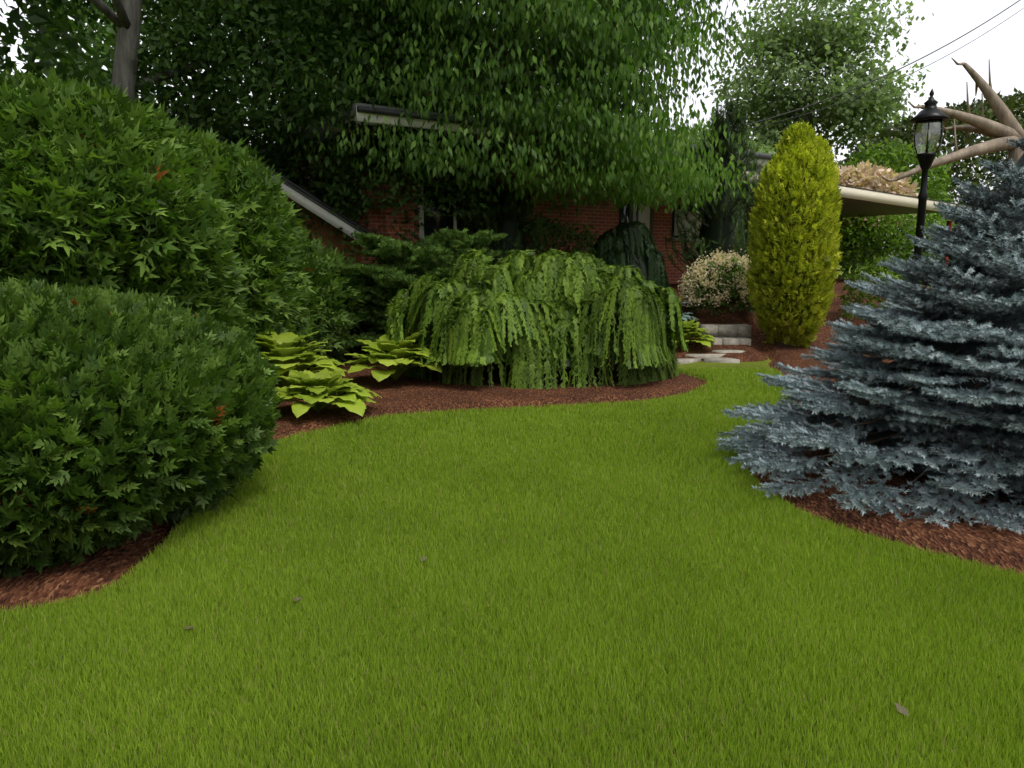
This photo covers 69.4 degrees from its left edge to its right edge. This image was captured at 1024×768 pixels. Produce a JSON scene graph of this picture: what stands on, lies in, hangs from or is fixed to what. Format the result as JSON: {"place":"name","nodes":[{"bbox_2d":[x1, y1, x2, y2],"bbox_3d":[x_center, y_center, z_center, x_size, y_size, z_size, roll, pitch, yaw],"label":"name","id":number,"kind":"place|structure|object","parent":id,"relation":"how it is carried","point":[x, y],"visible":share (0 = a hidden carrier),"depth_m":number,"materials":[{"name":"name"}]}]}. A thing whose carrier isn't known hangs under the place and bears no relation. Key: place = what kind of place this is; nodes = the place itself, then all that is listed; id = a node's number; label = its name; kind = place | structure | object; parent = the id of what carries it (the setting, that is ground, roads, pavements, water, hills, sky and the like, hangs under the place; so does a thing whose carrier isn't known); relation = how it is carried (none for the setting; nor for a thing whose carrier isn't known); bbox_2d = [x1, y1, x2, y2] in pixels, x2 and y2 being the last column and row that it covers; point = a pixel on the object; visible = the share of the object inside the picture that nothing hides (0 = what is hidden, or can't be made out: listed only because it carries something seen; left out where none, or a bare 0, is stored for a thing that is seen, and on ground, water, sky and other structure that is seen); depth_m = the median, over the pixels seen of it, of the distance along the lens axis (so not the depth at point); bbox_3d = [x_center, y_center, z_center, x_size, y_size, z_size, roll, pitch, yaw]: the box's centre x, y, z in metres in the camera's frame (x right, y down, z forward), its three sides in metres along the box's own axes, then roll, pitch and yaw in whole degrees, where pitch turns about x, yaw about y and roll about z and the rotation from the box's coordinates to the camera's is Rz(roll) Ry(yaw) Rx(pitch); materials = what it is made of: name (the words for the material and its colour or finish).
{"place":"outdoors","nodes":[
{"label":"outdoors","id":0,"kind":"place"},
{"bbox_2d":[0,367,1023,767],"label":"grass","id":1,"kind":"structure","parent":0,"point":[314,541],"depth_m":3.09,"materials":[{"name":"green plant"}]},
{"bbox_2d":[0,278,1023,767],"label":"ground","id":2,"kind":"structure","parent":0,"point":[962,538],"depth_m":4.68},
{"bbox_2d":[0,276,284,578],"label":"rounded shrub","id":3,"kind":"object","parent":2,"relation":"on","point":[125,416],"visible":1,"depth_m":3.68,"materials":[{"name":"green plant"}]},
{"bbox_2d":[226,194,360,263],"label":"garage wall","id":4,"kind":"structure","parent":2,"relation":"on","point":[327,230],"depth_m":13.74,"materials":[{"name":"brown brick"}]},
{"bbox_2d":[0,0,680,137],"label":"trees","id":5,"kind":"object","parent":2,"relation":"on","point":[125,20],"depth_m":11.88,"materials":[{"name":"green plant"}]},
{"bbox_2d":[170,78,599,263],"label":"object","id":6,"kind":"object","parent":2,"relation":"on","point":[287,161],"visible":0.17,"depth_m":13.66,"materials":[{"name":"green plant"}]},
{"bbox_2d":[325,226,508,347],"bbox_3d":[-1.303,-1.477,11.509,3.468,1.842,3.934,0,9,0],"label":"spreading conifer","id":7,"kind":"object","parent":2,"relation":"on","point":[431,260],"depth_m":10.76,"materials":[{"name":"green plant"}]},
{"bbox_2d":[255,319,715,417],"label":"hosta plants","id":8,"kind":"object","parent":2,"relation":"on","point":[288,355],"visible":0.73,"depth_m":8.12,"materials":[{"name":"green plant"}]},
{"bbox_2d":[211,0,809,217],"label":"tree","id":9,"kind":"object","parent":2,"relation":"on","point":[600,66],"depth_m":11.78,"materials":[{"name":"green plant"}]},
{"bbox_2d":[384,249,688,388],"bbox_3d":[0.373,-0.966,10.077,4.111,1.738,3.565,0,9,0],"label":"weeping shrub","id":10,"kind":"object","parent":2,"relation":"on","point":[520,310],"visible":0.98,"depth_m":8.93,"materials":[{"name":"green plant"}]},
{"bbox_2d":[185,555,907,715],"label":"fallen leaves","id":11,"kind":"object","parent":2,"relation":"on","point":[904,711],"visible":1,"depth_m":2.48,"materials":[{"name":"brown plant"}]},
{"bbox_2d":[463,94,764,291],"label":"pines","id":12,"kind":"object","parent":2,"relation":"on","point":[714,232],"depth_m":14.65,"materials":[{"name":"green plant"}]},
{"bbox_2d":[591,221,669,299],"bbox_3d":[2.204,-2.342,14.439,1.773,1.679,1.850,0,9,0],"label":"weeping evergreen shrub","id":13,"kind":"object","parent":2,"relation":"on","point":[627,244],"visible":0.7,"depth_m":13.92,"materials":[{"name":"green plant"}]},
{"bbox_2d":[667,300,698,322],"bbox_3d":[2.715,-1.263,13.259,1.241,0.533,1.156,7,12,37],"label":"blue hosta","id":14,"kind":"object","parent":2,"relation":"on","point":[685,316],"visible":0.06,"depth_m":12.99,"materials":[{"name":"blue plant"}]},
{"bbox_2d":[677,324,751,363],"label":"stones","id":15,"kind":"object","parent":2,"relation":"on","point":[731,334],"visible":0.83,"depth_m":12.49,"materials":[{"name":"grey stone"}]},
{"bbox_2d":[677,247,755,314],"bbox_3d":[3.894,-1.919,13.657,1.700,1.279,1.516,0,9,0],"label":"flowering shrub","id":16,"kind":"object","parent":2,"relation":"on","point":[697,281],"visible":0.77,"depth_m":13.31,"materials":[{"name":"white plant"}]},
{"bbox_2d":[653,0,933,260],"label":"tree","id":17,"kind":"object","parent":2,"relation":"on","point":[877,105],"depth_m":41.45,"materials":[{"name":"green plant"}]},
{"bbox_2d":[744,120,843,347],"bbox_3d":[4.671,-2.422,12.126,1.596,3.734,1.261,0,9,0],"label":"golden arborvitae","id":18,"kind":"object","parent":2,"relation":"on","point":[794,244],"visible":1,"depth_m":11.86,"materials":[{"name":"yellow plant"}]},
{"bbox_2d":[744,137,955,322],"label":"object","id":19,"kind":"object","parent":2,"relation":"on","point":[892,153],"visible":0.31,"depth_m":23.34,"materials":[{"name":"green plant"}]},
{"bbox_2d":[715,137,1023,533],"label":"blue spruce","id":20,"kind":"object","parent":2,"relation":"on","point":[944,352],"depth_m":4.80,"materials":[{"name":"blue plant"}]},
{"bbox_2d":[836,159,928,228],"bbox_3d":[12.318,-6.995,27.645,6.035,2.615,4.683,0,9,0],"label":"smoke bush","id":21,"kind":"object","parent":2,"relation":"on","point":[861,175],"visible":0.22,"depth_m":26.18,"materials":[{"name":"beige plant"}]},
{"bbox_2d":[909,89,949,314],"bbox_3d":[4.162,-1.339,7.583,0.360,3.226,0.351,0,9,0],"label":"lamp post","id":22,"kind":"object","parent":2,"relation":"on","point":[931,112],"visible":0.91,"depth_m":7.42,"materials":[{"name":"black metal"}]},
{"bbox_2d":[925,131,930,140],"bbox_3d":[4.162,-2.482,7.399,0.050,0.110,0.050,0,9,0],"label":"lamp bulb","id":23,"kind":"object","parent":22,"relation":"in","point":[929,135],"visible":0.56,"depth_m":7.38,"materials":[{"name":"white glass"}]},
{"bbox_2d":[944,221,951,263],"bbox_3d":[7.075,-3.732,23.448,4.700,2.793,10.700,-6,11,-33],"label":"house post","id":24,"kind":"object","parent":2,"relation":"on","point":[949,223],"visible":0.09,"depth_m":20.09,"materials":[{"name":"red"}]},
{"bbox_2d":[881,58,1023,181],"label":"pruned tree","id":25,"kind":"object","parent":2,"relation":"on","point":[1008,126],"visible":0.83,"depth_m":12.39,"materials":[{"name":"brown plant"}]},
{"bbox_2d":[0,0,1023,265],"label":"sky","id":26,"kind":"structure","parent":0,"point":[1003,44],"materials":[{"name":"white"}]},
{"bbox_2d":[297,106,770,283],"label":"house","id":27,"kind":"structure","parent":0,"point":[603,220],"depth_m":14.30,"materials":[{"name":"red brick"}]},
{"bbox_2d":[187,120,366,233],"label":"garage roof","id":28,"kind":"structure","parent":27,"relation":"attached to","point":[321,205],"depth_m":13.13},
{"bbox_2d":[177,120,360,239],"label":"garage fascia","id":29,"kind":"structure","parent":28,"relation":"attached to","point":[317,210],"depth_m":13.13,"materials":[{"name":"white wood"}]},
{"bbox_2d":[182,113,370,233],"bbox_3d":[-3.844,-3.515,13.082,3.846,2.485,0.090,0,9,0],"label":"roof edge","id":30,"kind":"object","parent":29,"relation":"attached to","point":[318,200],"visible":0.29,"depth_m":13.07,"materials":[{"name":"metal"}]},
{"bbox_2d":[260,103,773,181],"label":"house roof","id":31,"kind":"structure","parent":27,"relation":"attached to","point":[320,130],"depth_m":12.80,"materials":[{"name":"grey"}]},
{"bbox_2d":[357,105,771,159],"bbox_3d":[2.425,-4.700,14.364,11.400,0.080,0.090,-6,11,-33],"label":"roof gutter","id":32,"kind":"object","parent":31,"relation":"attached to","point":[388,112],"visible":0.36,"depth_m":11.79,"materials":[{"name":"metal"}]},
{"bbox_2d":[669,238,697,241],"bbox_3d":[4.413,-3.445,17.697,1.700,0.070,0.120,-6,11,-33],"label":"window sill","id":33,"kind":"structure","parent":27,"relation":"attached to","point":[676,239],"depth_m":17.27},
{"bbox_2d":[674,209,701,235],"bbox_3d":[4.402,-3.833,17.652,1.450,0.600,0.014,-6,11,-33],"label":"house glass","id":34,"kind":"object","parent":27,"relation":"attached to","point":[690,217],"visible":0.29,"depth_m":17.43,"materials":[{"name":"grey glass"}]},
{"bbox_2d":[666,179,936,221],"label":"roof soffit","id":35,"kind":"structure","parent":27,"relation":"attached to","point":[853,208],"depth_m":20.50,"materials":[{"name":"beige paint"}]},
{"bbox_2d":[741,171,974,211],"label":"roof fascia","id":36,"kind":"structure","parent":27,"relation":"attached to","point":[874,196],"depth_m":17.46,"materials":[{"name":"beige wood"}]},
{"bbox_2d":[745,0,1023,128],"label":"wires","id":37,"kind":"object","parent":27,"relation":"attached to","point":[882,76],"visible":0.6,"depth_m":25.43,"materials":[{"name":"black"}]},
{"bbox_2d":[633,175,649,233],"bbox_3d":[2.918,-3.708,16.694,0.500,2.200,0.013,-6,11,-32],"label":"window","id":38,"kind":"structure","parent":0,"point":[644,217],"depth_m":16.70,"materials":[{"name":"grey glass"}]},
{"bbox_2d":[619,165,973,241],"bbox_3d":[7.466,-3.952,18.200,10.550,2.300,2.463,-6,11,-33],"label":"house frame","id":39,"kind":"object","parent":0,"point":[651,218],"visible":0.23,"depth_m":16.96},
{"bbox_2d":[835,266,901,279],"bbox_3d":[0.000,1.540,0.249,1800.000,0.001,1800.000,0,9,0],"label":"ground","id":40,"kind":"structure","parent":0,"point":[861,271],"depth_m":138.57,"materials":[{"name":"brown soil"}]},
{"bbox_2d":[0,63,378,384],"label":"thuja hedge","id":41,"kind":"object","parent":40,"relation":"on","point":[107,185],"visible":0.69,"depth_m":6.31,"materials":[{"name":"green plant"}]},
{"bbox_2d":[0,0,607,225],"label":"tree","id":42,"kind":"object","parent":40,"relation":"on","point":[45,47],"visible":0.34,"depth_m":12.14,"materials":[{"name":"green plant"}]},
{"bbox_2d":[834,87,1023,267],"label":"tree","id":43,"kind":"object","parent":40,"relation":"on","point":[1014,102],"visible":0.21,"depth_m":34.61,"materials":[{"name":"green plant"}]}
]}

